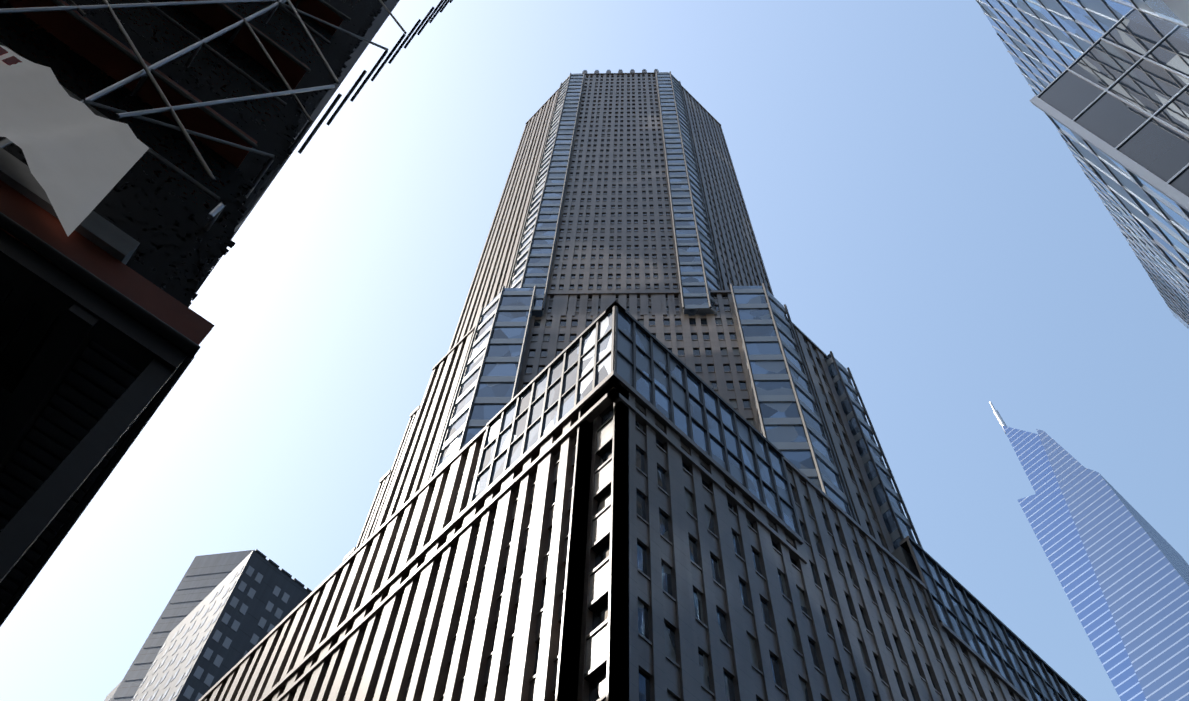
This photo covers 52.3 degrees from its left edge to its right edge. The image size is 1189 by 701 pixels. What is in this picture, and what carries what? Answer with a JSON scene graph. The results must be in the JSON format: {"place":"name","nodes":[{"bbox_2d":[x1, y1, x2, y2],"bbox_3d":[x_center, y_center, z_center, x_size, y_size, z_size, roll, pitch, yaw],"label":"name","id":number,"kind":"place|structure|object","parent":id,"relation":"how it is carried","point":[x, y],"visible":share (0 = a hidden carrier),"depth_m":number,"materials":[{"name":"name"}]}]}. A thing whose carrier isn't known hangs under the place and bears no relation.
{"place":"outdoors","nodes":[
{"label":"outdoors","id":0,"kind":"place"},
{"bbox_2d":[0,147,139,264],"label":"shed ledge","id":1,"kind":"object","parent":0,"point":[95,228],"visible":0.4,"depth_m":11.24,"materials":[{"name":"grey metal"}]},
{"bbox_2d":[0,340,153,611],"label":"shed soffit","id":2,"kind":"structure","parent":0,"point":[98,381],"depth_m":11.25,"materials":[{"name":"black metal"}]},
{"bbox_2d":[0,212,199,626],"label":"roof edge","id":3,"kind":"object","parent":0,"point":[116,298],"visible":0.94,"depth_m":10.89,"materials":[{"name":"black metal"}]},
{"bbox_2d":[0,180,214,344],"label":"ledge","id":4,"kind":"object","parent":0,"point":[99,262],"depth_m":11.07,"materials":[{"name":"brown metal"}]},
{"bbox_2d":[0,0,1188,700],"label":"sky","id":5,"kind":"structure","parent":0,"point":[926,225],"materials":[{"name":"blue"}]},
{"bbox_2d":[891,546,921,580],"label":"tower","id":6,"kind":"structure","parent":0,"point":[903,556],"depth_m":79.66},
{"bbox_2d":[979,0,1188,323],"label":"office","id":7,"kind":"structure","parent":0,"point":[1160,150],"depth_m":41.09,"materials":[{"name":"glass"}]},
{"label":"ground","id":8,"kind":"structure","parent":0,"visible":0},
{"bbox_2d":[110,550,252,700],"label":"building wall","id":9,"kind":"structure","parent":8,"relation":"on","point":[204,577],"depth_m":192.37,"materials":[{"name":"grey concrete"}]},
{"bbox_2d":[104,549,311,700],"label":"building","id":10,"kind":"structure","parent":8,"relation":"on","point":[271,572],"depth_m":169.03,"materials":[{"name":"white concrete"}]},
{"bbox_2d":[108,565,289,700],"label":"windows","id":11,"kind":"structure","parent":10,"relation":"attached to","point":[217,662],"depth_m":166.42,"materials":[{"name":"grey glass"}]},
{"bbox_2d":[198,70,1029,700],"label":"granite tower","id":12,"kind":"structure","parent":8,"relation":"on","point":[376,614],"depth_m":61.65,"materials":[{"name":"grey stone"}]},
{"bbox_2d":[585,419,612,700],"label":"tower light panels","id":13,"kind":"object","parent":12,"relation":"attached to","point":[596,652],"visible":0.33,"depth_m":46.01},
{"bbox_2d":[433,73,911,541],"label":"windows","id":14,"kind":"structure","parent":12,"relation":"attached to","point":[812,473],"depth_m":114.19,"materials":[{"name":"glass"}]},
{"bbox_2d":[444,76,993,700],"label":"tower windows","id":15,"kind":"structure","parent":12,"relation":"attached to","point":[598,682],"depth_m":56.33,"materials":[{"name":"black glass"}]},
{"bbox_2d":[437,69,1078,700],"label":"glass windows","id":16,"kind":"structure","parent":12,"relation":"attached to","point":[793,433],"depth_m":90.24,"materials":[{"name":"glass"}]},
{"bbox_2d":[429,71,1086,700],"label":"window frames","id":17,"kind":"structure","parent":12,"relation":"attached to","point":[597,669],"depth_m":75.01,"materials":[{"name":"grey metal"}]},
{"bbox_2d":[1002,425,1146,700],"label":"skyscraper facade","id":18,"kind":"object","parent":8,"relation":"on","point":[1045,509],"visible":0.41,"depth_m":358.72,"materials":[{"name":"blue glass"}]},
{"bbox_2d":[989,401,1006,433],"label":"spire","id":19,"kind":"structure","parent":18,"relation":"attached to","point":[999,417],"depth_m":438.82,"materials":[{"name":"silver metal"}]},
{"bbox_2d":[976,0,1188,327],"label":"office mullions","id":20,"kind":"object","parent":8,"relation":"on","point":[1176,196],"visible":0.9,"depth_m":43.29,"materials":[{"name":"grey metal"}]},
{"bbox_2d":[1036,429,1188,700],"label":"skyscraper facade","id":21,"kind":"object","parent":8,"relation":"on","point":[1139,564],"visible":1,"depth_m":328.82,"materials":[{"name":"blue glass"}]},
{"bbox_3d":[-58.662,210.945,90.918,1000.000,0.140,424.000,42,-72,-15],"label":"pavements","id":22,"kind":"structure","parent":0,"visible":0},
{"bbox_2d":[0,229,187,582],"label":"shed beams","id":23,"kind":"structure","parent":22,"relation":"on","point":[84,314],"depth_m":10.46,"materials":[{"name":"black metal"}]},
{"bbox_2d":[0,280,90,473],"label":"shed deck","id":24,"kind":"structure","parent":23,"relation":"on","point":[25,331],"depth_m":10.86,"materials":[{"name":"black metal"}]},
{"bbox_2d":[0,0,386,307],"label":"debris nets","id":25,"kind":"object","parent":23,"relation":"on","point":[143,221],"visible":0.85,"depth_m":15.31,"materials":[{"name":"black fabric"}]},
{"bbox_2d":[7,0,399,284],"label":"steel frame","id":26,"kind":"object","parent":23,"relation":"on","point":[379,21],"depth_m":56.80,"materials":[{"name":"black metal"}]},
{"bbox_2d":[0,0,452,288],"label":"scaffold tubes","id":27,"kind":"object","parent":23,"relation":"on","point":[145,72],"visible":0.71,"depth_m":15.98},
{"bbox_2d":[0,45,148,235],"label":"tarp","id":28,"kind":"object","parent":27,"relation":"attached to","point":[82,159],"visible":1,"depth_m":12.12,"materials":[{"name":"white fabric"}]},
{"bbox_2d":[0,46,21,64],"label":"banner letters","id":29,"kind":"object","parent":28,"relation":"attached to","point":[11,60],"visible":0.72,"depth_m":12.60,"materials":[{"name":"red"}]},
{"bbox_2d":[0,0,357,208],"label":"scaffold planks","id":30,"kind":"object","parent":27,"relation":"on","point":[88,44],"visible":0.19,"depth_m":15.35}
]}

